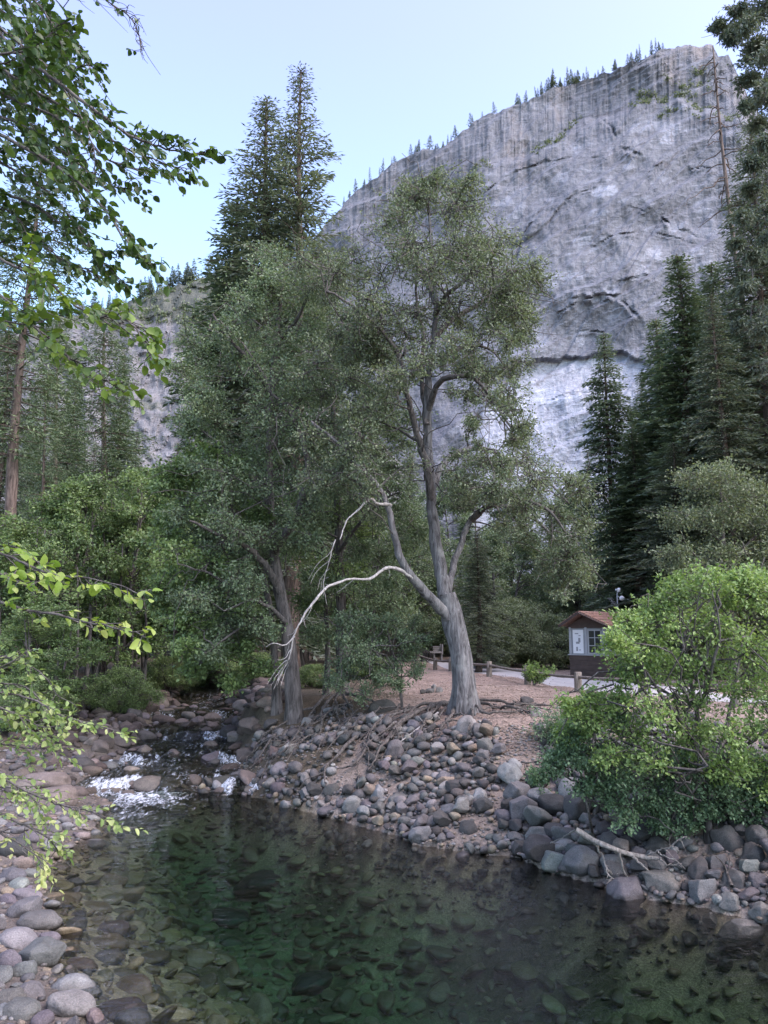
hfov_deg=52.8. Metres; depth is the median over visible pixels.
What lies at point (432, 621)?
oak tree
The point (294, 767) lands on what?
rock
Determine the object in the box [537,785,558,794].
plant
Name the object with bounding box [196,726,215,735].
boulder
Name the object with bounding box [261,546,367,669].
oak tree
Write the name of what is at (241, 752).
boulder
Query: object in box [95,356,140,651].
cedar tree
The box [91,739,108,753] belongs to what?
boulder
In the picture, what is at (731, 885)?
dead stick
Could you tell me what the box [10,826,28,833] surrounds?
rock
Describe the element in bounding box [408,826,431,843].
boulder
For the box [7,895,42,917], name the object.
boulder
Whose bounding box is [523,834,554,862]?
boulder
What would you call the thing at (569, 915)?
rock
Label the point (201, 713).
boulder
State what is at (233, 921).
boulder
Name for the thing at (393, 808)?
rock
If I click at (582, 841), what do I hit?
rock
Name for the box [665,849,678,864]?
rock
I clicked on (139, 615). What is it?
alder tree
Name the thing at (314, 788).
rock
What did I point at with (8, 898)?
rock
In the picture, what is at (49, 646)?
tree stem
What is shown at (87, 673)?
tree stem
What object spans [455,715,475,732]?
boulder
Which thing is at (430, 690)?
rock
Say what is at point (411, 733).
dead stick
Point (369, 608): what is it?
oak tree
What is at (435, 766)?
rock
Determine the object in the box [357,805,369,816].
rock
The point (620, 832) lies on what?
rock
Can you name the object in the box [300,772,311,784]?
rock
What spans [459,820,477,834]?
rock
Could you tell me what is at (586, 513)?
fir tree
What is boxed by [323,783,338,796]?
rock
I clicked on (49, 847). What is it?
rock
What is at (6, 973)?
rock
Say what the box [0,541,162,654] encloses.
alder sapling
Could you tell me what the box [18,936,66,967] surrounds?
boulder
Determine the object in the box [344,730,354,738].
rock
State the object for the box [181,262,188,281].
ridge conifer
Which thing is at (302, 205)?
fir tree
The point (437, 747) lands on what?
boulder
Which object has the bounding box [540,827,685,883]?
driftwood
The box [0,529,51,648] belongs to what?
alder tree
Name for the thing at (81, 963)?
boulder
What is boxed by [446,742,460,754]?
rock
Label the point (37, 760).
boulder
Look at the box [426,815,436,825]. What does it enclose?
rock
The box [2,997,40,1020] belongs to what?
rock
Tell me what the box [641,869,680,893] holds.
boulder
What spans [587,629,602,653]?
window
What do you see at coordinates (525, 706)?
dead stick
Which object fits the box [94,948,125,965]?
boulder
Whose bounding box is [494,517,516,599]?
fir tree
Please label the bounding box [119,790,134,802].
boulder
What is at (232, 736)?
boulder
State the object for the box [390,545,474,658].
oak tree
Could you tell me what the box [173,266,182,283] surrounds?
ridge conifer
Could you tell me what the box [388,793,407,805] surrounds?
boulder
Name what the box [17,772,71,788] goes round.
boulder
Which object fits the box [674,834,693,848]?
rock
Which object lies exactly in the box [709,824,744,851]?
boulder
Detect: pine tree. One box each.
[0,139,95,673]
[17,368,75,591]
[18,316,99,555]
[52,302,166,579]
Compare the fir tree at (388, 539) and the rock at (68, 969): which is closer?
the rock at (68, 969)
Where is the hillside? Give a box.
[0,274,408,574]
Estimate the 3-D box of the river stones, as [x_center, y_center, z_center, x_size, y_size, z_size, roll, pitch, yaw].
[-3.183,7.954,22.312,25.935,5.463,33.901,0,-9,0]
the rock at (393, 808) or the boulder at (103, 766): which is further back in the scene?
the boulder at (103, 766)
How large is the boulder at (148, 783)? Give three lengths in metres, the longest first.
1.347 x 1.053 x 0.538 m
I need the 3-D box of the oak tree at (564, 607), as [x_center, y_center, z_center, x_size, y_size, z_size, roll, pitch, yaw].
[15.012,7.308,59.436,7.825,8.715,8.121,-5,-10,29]
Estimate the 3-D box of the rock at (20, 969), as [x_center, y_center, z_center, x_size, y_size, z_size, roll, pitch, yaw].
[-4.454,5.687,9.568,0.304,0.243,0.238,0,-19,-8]
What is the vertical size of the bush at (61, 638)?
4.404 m
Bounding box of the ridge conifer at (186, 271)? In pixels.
[181,263,190,282]
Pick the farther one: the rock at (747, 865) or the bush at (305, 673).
the bush at (305, 673)
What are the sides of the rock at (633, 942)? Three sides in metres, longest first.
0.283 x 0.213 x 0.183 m
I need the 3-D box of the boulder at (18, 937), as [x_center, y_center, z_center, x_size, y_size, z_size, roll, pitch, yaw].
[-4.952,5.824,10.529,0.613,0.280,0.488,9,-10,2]
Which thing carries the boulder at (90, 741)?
on the ground
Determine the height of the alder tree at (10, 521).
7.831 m
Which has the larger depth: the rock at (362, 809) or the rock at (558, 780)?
the rock at (362, 809)
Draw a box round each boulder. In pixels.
[0,836,32,856]
[0,867,26,881]
[0,926,37,948]
[2,781,36,794]
[7,732,25,739]
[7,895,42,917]
[8,877,29,888]
[11,887,42,899]
[12,768,30,779]
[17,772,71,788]
[17,909,62,929]
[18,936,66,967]
[19,831,52,842]
[26,784,78,805]
[30,757,42,763]
[41,757,58,766]
[44,755,61,762]
[46,989,95,1017]
[50,973,102,997]
[54,731,78,745]
[54,802,64,809]
[66,957,97,971]
[71,757,96,767]
[73,712,87,718]
[73,786,88,795]
[82,765,102,776]
[83,736,97,744]
[86,787,96,794]
[86,839,106,849]
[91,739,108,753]
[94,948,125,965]
[95,717,110,723]
[95,801,112,811]
[96,725,113,736]
[96,762,107,769]
[97,787,123,796]
[97,920,130,937]
[98,996,147,1022]
[99,735,114,748]
[103,761,119,772]
[113,735,131,747]
[117,713,136,722]
[119,725,136,735]
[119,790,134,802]
[121,766,145,778]
[132,721,141,729]
[133,775,182,794]
[134,745,152,757]
[137,730,156,742]
[151,714,175,724]
[161,749,181,759]
[165,744,178,751]
[165,770,182,779]
[175,731,201,742]
[177,721,196,731]
[183,774,201,785]
[190,751,201,760]
[195,711,207,715]
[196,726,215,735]
[201,750,222,762]
[203,712,223,722]
[203,740,218,753]
[206,721,220,730]
[206,758,224,766]
[211,906,249,928]
[212,775,235,787]
[212,787,224,794]
[217,763,239,775]
[219,724,237,740]
[220,744,228,751]
[227,731,238,745]
[228,741,242,751]
[230,771,239,782]
[233,869,279,896]
[236,747,252,763]
[238,717,258,734]
[238,770,255,785]
[244,692,254,702]
[249,702,259,711]
[256,696,270,708]
[263,719,277,729]
[270,761,286,776]
[270,782,285,793]
[278,741,298,755]
[279,800,291,811]
[291,970,332,995]
[300,786,310,798]
[317,805,333,816]
[327,732,337,738]
[337,733,349,743]
[342,795,360,812]
[368,699,395,712]
[371,801,385,812]
[378,760,389,769]
[385,739,403,756]
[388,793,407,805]
[389,765,402,774]
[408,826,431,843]
[430,742,444,753]
[433,809,451,826]
[437,776,453,784]
[451,797,469,812]
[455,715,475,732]
[476,749,488,759]
[477,737,492,750]
[479,723,493,735]
[491,742,505,752]
[497,762,522,783]
[503,781,529,798]
[507,758,521,767]
[509,795,537,822]
[511,840,523,857]
[520,696,533,702]
[523,805,552,826]
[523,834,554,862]
[525,773,547,787]
[525,826,545,838]
[538,793,563,815]
[541,850,563,874]
[543,822,562,837]
[551,826,574,841]
[555,838,573,852]
[561,845,599,876]
[585,845,599,852]
[594,821,611,834]
[597,831,616,849]
[599,854,626,869]
[601,876,645,921]
[604,860,627,879]
[620,835,638,848]
[632,815,658,841]
[634,770,649,789]
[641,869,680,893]
[643,836,669,855]
[661,806,683,834]
[672,856,695,871]
[687,856,707,879]
[688,878,716,904]
[705,854,727,868]
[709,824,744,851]
[710,796,730,822]
[717,918,764,947]
[721,869,746,889]
[737,812,765,828]
[741,841,765,861]
[745,825,767,844]
[747,872,767,888]
[759,837,767,854]
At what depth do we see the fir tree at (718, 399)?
37.99 m
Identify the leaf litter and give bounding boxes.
[320,673,764,750]
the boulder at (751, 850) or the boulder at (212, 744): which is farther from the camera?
the boulder at (212, 744)
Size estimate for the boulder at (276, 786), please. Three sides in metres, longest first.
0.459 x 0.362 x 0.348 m
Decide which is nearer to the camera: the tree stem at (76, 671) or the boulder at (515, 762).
the boulder at (515, 762)
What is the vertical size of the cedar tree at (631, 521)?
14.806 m
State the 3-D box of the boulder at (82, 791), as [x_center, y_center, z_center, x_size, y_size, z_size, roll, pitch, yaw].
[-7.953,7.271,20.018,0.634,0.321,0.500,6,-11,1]
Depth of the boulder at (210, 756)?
24.02 m
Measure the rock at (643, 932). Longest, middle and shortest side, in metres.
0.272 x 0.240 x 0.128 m
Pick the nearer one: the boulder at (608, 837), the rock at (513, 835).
the boulder at (608, 837)
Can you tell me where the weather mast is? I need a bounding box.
[610,588,624,606]
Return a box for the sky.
[0,0,767,330]
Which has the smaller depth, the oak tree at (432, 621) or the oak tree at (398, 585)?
the oak tree at (398, 585)
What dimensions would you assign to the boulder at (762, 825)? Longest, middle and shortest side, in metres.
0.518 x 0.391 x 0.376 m
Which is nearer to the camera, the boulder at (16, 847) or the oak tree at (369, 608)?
the boulder at (16, 847)
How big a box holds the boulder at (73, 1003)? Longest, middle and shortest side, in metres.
0.554 x 0.442 x 0.298 m
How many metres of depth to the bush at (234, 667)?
34.66 m
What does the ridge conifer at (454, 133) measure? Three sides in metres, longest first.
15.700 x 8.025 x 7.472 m
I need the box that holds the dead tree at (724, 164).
[685,45,760,650]
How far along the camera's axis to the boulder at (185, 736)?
26.96 m
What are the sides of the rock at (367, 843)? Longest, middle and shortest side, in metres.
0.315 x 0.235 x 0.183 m
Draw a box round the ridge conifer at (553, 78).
[549,69,557,84]
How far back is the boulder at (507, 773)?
17.01 m
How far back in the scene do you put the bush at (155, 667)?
36.77 m
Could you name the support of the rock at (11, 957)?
on the ground
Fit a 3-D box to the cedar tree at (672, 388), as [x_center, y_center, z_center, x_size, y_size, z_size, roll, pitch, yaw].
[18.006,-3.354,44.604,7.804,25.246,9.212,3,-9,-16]
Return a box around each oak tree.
[0,446,74,644]
[118,479,198,656]
[143,236,360,724]
[161,551,274,658]
[224,459,388,795]
[235,507,307,657]
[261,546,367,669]
[266,153,609,775]
[275,450,397,662]
[283,285,447,695]
[283,503,421,656]
[348,504,458,661]
[351,440,426,651]
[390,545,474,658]
[391,471,513,655]
[452,529,560,630]
[466,482,575,606]
[496,544,595,613]
[522,487,610,610]
[526,550,627,615]
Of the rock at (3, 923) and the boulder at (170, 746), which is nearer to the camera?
the rock at (3, 923)
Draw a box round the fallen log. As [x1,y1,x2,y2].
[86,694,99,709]
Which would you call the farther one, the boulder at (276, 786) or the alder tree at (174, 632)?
the alder tree at (174, 632)
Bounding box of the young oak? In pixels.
[312,603,435,709]
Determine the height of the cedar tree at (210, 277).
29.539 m
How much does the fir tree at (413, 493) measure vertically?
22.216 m
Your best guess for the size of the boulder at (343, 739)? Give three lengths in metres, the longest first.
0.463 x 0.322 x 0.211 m
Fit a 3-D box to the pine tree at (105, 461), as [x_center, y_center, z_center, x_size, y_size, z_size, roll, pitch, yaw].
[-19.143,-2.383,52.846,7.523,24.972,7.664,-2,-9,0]
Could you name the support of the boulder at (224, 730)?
on the ground
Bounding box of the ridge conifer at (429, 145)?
[424,135,435,148]
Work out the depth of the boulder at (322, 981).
13.79 m
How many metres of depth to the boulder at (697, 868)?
12.54 m
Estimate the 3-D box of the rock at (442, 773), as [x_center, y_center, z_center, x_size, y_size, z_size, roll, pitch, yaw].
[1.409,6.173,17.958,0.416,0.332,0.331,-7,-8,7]
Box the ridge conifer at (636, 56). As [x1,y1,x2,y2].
[634,49,638,61]
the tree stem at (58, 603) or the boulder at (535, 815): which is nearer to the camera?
the boulder at (535, 815)
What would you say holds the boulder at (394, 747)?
on the ground
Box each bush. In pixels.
[0,670,83,732]
[82,664,166,713]
[138,655,202,692]
[194,661,227,687]
[223,652,283,680]
[282,663,334,687]
[351,656,390,678]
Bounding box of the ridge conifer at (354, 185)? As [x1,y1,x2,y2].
[353,178,357,192]
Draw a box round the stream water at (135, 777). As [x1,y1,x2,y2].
[81,681,264,801]
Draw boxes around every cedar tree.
[17,398,42,622]
[48,362,94,644]
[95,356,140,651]
[124,195,285,689]
[124,432,142,493]
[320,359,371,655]
[451,496,476,609]
[560,332,646,611]
[583,431,676,668]
[613,251,758,673]
[614,318,720,662]
[673,261,766,669]
[678,294,751,621]
[723,286,764,500]
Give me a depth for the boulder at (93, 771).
21.66 m
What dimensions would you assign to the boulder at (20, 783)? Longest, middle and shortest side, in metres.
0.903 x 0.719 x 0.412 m
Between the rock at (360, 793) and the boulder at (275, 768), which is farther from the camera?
the boulder at (275, 768)
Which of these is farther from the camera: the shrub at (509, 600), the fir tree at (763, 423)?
the shrub at (509, 600)
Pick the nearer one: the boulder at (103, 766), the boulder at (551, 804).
the boulder at (551, 804)
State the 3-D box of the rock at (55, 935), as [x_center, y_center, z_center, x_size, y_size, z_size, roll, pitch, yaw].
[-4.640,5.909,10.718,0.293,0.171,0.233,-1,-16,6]
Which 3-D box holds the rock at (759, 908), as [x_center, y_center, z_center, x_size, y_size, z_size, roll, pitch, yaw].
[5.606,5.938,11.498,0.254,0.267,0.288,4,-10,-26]
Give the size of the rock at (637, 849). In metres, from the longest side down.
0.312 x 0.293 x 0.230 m
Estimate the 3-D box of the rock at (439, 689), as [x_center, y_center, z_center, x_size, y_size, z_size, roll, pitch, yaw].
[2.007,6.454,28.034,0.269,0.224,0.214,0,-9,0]
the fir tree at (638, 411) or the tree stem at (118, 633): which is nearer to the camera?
the tree stem at (118, 633)
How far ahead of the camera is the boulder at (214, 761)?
23.55 m
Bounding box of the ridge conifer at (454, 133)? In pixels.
[451,126,458,138]
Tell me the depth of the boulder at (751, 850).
12.52 m
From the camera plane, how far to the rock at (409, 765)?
18.47 m
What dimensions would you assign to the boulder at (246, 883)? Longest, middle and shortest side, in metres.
1.388 x 1.144 x 0.581 m
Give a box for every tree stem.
[25,567,44,698]
[38,561,51,691]
[50,544,64,679]
[68,567,85,709]
[80,552,95,709]
[90,567,112,699]
[112,544,131,697]
[125,583,142,675]
[135,566,150,696]
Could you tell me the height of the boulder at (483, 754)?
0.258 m
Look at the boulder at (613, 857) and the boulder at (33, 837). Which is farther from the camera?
the boulder at (33, 837)
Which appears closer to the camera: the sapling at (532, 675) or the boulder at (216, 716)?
the boulder at (216, 716)
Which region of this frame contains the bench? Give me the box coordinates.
[420,644,442,661]
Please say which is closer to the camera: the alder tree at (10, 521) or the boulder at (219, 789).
the boulder at (219, 789)
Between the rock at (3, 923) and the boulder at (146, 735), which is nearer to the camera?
the rock at (3, 923)
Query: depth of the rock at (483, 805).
16.16 m
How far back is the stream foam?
20.12 m
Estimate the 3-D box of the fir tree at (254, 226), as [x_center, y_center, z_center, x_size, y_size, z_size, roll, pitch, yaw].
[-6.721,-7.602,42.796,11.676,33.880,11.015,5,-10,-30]
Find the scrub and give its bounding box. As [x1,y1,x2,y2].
[35,65,739,361]
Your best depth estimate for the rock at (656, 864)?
12.92 m
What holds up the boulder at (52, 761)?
on the ground
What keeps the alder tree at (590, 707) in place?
on the ground
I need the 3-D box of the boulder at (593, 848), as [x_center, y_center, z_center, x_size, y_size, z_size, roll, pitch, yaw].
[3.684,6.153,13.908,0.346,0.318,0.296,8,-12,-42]
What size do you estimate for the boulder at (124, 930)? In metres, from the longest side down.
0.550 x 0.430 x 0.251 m
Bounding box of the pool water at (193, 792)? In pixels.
[45,791,767,1023]
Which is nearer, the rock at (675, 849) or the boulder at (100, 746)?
the rock at (675, 849)
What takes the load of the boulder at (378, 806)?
on the ground
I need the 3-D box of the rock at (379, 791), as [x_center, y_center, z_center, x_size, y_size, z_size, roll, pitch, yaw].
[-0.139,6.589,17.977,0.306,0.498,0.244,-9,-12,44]
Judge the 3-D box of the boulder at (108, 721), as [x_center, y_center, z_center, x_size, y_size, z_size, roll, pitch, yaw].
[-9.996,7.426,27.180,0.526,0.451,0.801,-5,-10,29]
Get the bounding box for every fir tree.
[0,305,40,525]
[45,412,70,603]
[72,442,100,611]
[146,95,369,682]
[149,442,182,602]
[220,60,372,675]
[351,424,394,570]
[379,510,427,658]
[396,446,425,635]
[425,522,467,644]
[447,530,515,671]
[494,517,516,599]
[549,521,602,660]
[565,462,610,612]
[590,441,766,678]
[627,372,661,645]
[644,293,767,683]
[650,118,767,672]
[701,0,767,379]
[730,225,767,664]
[744,65,767,484]
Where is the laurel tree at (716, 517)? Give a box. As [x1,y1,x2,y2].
[641,453,767,682]
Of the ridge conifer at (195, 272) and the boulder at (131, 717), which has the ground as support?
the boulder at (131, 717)
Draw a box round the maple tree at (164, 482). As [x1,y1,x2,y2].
[130,431,283,715]
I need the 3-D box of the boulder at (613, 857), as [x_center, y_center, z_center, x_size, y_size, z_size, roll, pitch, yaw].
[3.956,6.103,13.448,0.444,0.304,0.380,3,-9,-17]
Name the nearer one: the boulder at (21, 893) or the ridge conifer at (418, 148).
the boulder at (21, 893)
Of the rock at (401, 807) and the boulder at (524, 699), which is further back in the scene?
the boulder at (524, 699)
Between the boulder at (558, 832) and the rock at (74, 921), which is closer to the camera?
the rock at (74, 921)
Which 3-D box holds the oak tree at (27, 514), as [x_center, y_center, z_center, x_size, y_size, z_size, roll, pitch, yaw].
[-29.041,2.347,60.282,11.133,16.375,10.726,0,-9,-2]
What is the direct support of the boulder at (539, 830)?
on the ground
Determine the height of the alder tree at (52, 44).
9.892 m
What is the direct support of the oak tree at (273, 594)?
on the ground
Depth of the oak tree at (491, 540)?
61.73 m
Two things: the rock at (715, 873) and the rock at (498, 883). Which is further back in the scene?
the rock at (498, 883)
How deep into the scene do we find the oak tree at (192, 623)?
48.02 m
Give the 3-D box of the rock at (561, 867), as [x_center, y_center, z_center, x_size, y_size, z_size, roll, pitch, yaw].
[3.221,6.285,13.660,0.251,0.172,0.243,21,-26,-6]
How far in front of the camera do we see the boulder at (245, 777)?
21.27 m
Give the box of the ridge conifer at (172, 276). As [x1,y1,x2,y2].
[167,266,176,287]
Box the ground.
[0,589,767,1023]
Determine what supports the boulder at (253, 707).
on the ground
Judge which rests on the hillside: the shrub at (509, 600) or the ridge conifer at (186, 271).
the ridge conifer at (186, 271)
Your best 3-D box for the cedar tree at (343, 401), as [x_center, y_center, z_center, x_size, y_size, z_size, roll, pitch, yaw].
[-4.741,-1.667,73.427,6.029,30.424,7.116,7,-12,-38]
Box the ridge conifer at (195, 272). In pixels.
[189,259,199,280]
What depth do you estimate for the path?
34.72 m
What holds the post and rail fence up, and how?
on the ground
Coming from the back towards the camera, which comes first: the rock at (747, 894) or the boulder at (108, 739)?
the boulder at (108, 739)
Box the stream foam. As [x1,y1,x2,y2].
[106,791,186,818]
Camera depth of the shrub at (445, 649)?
69.91 m
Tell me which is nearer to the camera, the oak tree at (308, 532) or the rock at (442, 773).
the rock at (442, 773)
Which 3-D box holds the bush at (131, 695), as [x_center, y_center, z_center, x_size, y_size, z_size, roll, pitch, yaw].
[-10.316,7.000,30.359,3.102,2.082,3.235,-5,-10,31]
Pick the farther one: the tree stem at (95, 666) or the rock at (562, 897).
the tree stem at (95, 666)
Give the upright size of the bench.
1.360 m
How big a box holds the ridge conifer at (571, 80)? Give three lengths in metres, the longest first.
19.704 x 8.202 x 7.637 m
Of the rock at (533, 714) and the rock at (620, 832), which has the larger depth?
the rock at (533, 714)
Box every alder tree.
[0,0,233,414]
[0,480,140,688]
[0,510,102,686]
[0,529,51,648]
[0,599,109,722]
[23,474,141,674]
[31,462,192,690]
[84,464,207,686]
[132,504,230,675]
[547,557,767,843]
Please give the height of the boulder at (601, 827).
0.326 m
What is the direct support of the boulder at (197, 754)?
on the ground
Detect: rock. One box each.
[0,893,16,903]
[0,918,6,930]
[0,949,21,966]
[0,965,12,983]
[0,981,4,988]
[0,987,26,1003]
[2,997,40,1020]
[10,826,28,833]
[12,857,37,867]
[12,960,37,976]
[19,980,45,998]
[25,868,40,876]
[30,1009,54,1023]
[39,931,60,939]
[41,843,64,850]
[44,836,61,844]
[55,865,69,870]
[61,822,74,829]
[62,946,77,956]
[62,965,77,973]
[65,916,87,931]
[65,1015,79,1023]
[68,878,84,886]
[86,1007,106,1023]
[114,1007,151,1023]
[174,788,186,794]
[268,746,278,757]
[288,761,302,773]
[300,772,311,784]
[306,782,321,795]
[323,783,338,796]
[325,845,336,855]
[344,717,352,724]
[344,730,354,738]
[352,789,365,798]
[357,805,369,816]
[362,839,372,849]
[363,784,374,794]
[366,711,376,723]
[371,784,384,797]
[371,815,383,825]
[390,805,396,812]
[395,800,409,814]
[401,759,417,771]
[405,793,419,805]
[406,720,419,728]
[413,735,425,745]
[413,814,428,826]
[426,688,434,692]
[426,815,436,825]
[430,762,440,770]
[436,687,442,692]
[436,770,449,779]
[441,803,454,814]
[445,779,463,792]
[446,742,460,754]
[459,779,470,788]
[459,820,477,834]
[464,796,472,805]
[472,767,484,777]
[472,797,492,813]
[473,787,486,799]
[491,878,503,887]
[494,809,510,820]
[501,797,511,810]
[506,831,522,840]
[508,819,522,831]
[512,867,525,882]
[526,787,552,805]
[530,709,542,716]
[554,776,562,787]
[554,892,568,906]
[557,861,570,873]
[561,908,574,920]
[564,842,576,851]
[577,830,594,845]
[578,812,587,823]
[585,816,600,826]
[587,864,601,877]
[608,807,627,823]
[608,824,627,837]
[612,837,628,856]
[626,935,640,949]
[629,846,645,858]
[630,859,647,871]
[635,927,652,939]
[645,850,667,869]
[656,918,669,931]
[665,846,678,852]
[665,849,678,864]
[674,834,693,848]
[682,930,697,945]
[702,912,716,927]
[704,868,720,878]
[711,894,721,905]
[717,956,732,970]
[719,891,740,911]
[730,823,748,835]
[737,886,759,901]
[739,859,759,872]
[748,901,767,923]
[761,810,767,826]
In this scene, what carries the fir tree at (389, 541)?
on the ground
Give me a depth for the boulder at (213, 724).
28.73 m
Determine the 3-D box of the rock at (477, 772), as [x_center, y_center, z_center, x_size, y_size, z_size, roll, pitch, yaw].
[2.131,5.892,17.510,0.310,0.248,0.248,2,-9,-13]
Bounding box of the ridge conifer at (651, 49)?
[649,41,653,54]
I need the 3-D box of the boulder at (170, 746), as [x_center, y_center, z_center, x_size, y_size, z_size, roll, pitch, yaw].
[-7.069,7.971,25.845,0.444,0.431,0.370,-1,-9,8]
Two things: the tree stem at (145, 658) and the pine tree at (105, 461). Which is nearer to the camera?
the tree stem at (145, 658)
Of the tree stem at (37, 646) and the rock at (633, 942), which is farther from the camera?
the tree stem at (37, 646)
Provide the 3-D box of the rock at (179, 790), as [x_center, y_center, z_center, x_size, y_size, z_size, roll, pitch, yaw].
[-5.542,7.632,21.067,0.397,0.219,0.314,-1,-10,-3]
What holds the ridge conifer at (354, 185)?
on the cliff
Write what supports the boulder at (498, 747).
on the ground
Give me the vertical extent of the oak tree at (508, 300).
18.737 m
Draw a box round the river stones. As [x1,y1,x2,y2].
[0,674,767,1023]
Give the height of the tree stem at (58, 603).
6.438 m
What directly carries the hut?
on the ground
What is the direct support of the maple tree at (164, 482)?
on the ground
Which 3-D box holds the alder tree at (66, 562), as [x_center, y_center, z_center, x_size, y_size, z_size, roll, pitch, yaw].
[-15.293,3.166,39.893,6.995,10.552,7.435,6,-11,-32]
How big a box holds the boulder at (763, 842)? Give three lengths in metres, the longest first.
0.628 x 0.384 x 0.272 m
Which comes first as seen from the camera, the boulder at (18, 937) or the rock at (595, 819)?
the boulder at (18, 937)
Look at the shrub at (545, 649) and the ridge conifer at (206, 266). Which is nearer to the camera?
the shrub at (545, 649)
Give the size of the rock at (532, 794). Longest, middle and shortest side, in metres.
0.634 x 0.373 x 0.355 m
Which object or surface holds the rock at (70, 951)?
on the ground
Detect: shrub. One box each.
[0,645,147,899]
[426,631,449,655]
[464,606,536,667]
[471,594,557,662]
[474,600,566,665]
[518,610,570,669]
[523,708,767,844]
[524,599,572,662]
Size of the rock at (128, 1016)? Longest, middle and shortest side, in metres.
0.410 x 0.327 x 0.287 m
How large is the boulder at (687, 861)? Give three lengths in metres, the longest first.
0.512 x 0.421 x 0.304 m
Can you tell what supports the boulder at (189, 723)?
on the ground
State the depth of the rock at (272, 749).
21.58 m
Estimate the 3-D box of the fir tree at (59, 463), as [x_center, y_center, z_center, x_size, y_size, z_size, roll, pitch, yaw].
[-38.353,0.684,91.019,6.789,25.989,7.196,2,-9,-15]
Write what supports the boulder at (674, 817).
on the ground
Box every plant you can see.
[108,668,170,686]
[520,705,574,745]
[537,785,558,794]
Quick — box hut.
[558,611,643,677]
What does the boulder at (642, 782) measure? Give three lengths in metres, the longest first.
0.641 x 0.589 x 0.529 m
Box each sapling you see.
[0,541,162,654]
[521,660,557,685]
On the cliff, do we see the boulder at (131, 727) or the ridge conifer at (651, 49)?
the ridge conifer at (651, 49)
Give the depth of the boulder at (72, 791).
18.62 m
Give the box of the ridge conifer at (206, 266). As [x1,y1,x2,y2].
[197,255,214,275]
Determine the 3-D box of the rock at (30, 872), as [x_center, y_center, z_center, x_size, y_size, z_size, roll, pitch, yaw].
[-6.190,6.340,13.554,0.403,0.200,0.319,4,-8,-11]
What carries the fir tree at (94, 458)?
on the ground
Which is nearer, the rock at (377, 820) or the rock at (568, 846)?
the rock at (568, 846)
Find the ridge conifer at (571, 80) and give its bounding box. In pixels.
[567,69,574,83]
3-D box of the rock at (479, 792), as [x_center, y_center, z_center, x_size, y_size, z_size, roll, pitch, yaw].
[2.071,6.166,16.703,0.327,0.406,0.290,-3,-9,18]
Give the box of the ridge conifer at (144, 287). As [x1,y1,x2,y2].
[141,277,151,295]
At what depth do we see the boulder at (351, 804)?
17.72 m
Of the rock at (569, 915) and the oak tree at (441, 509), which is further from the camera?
the oak tree at (441, 509)
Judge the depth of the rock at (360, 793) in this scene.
18.05 m
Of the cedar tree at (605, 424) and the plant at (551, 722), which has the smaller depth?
the plant at (551, 722)
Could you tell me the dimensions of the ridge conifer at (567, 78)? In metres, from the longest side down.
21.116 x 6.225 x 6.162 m
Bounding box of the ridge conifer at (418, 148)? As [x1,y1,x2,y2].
[416,139,420,150]
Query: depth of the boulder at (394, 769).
18.44 m
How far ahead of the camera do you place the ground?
14.47 m
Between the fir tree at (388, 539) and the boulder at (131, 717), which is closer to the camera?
the boulder at (131, 717)
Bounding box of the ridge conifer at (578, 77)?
[576,70,581,81]
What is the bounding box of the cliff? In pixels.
[294,44,767,585]
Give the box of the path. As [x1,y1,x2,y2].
[420,660,766,702]
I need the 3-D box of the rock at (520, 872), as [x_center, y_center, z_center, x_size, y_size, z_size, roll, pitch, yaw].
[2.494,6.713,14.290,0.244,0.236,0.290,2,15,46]
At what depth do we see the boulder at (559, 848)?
14.17 m
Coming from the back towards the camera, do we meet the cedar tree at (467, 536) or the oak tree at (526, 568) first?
the cedar tree at (467, 536)
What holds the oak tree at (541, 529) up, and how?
on the ground
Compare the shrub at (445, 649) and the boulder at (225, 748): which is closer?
the boulder at (225, 748)
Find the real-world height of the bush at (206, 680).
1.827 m
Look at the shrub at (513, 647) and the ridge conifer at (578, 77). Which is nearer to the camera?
the shrub at (513, 647)
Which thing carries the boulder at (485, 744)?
on the ground
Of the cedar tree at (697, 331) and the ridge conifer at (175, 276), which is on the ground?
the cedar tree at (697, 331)
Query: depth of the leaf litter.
26.25 m
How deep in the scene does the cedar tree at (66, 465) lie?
67.70 m
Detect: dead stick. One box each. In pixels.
[401,712,438,741]
[503,696,550,709]
[713,854,733,888]
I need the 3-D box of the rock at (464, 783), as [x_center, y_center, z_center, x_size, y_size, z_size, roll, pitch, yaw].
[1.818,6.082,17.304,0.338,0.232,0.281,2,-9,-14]
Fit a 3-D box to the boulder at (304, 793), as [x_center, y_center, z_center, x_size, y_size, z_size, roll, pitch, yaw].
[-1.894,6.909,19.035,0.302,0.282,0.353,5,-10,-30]
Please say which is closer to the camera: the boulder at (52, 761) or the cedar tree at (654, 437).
the boulder at (52, 761)
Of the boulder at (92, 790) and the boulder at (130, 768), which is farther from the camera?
the boulder at (130, 768)
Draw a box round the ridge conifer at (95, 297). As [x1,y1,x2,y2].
[88,291,99,307]
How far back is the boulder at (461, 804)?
16.16 m
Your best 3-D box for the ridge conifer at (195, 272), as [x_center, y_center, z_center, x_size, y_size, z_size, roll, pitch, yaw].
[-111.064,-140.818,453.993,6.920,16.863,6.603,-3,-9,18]
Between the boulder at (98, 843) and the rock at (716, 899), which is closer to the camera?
the rock at (716, 899)
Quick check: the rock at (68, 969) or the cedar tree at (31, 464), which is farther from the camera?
the cedar tree at (31, 464)
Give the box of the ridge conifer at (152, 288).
[147,280,154,295]
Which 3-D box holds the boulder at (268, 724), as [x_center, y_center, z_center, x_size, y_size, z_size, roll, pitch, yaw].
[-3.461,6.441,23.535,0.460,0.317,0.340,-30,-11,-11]
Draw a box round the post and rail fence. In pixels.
[397,651,742,706]
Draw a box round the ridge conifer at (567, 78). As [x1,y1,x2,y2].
[565,68,570,84]

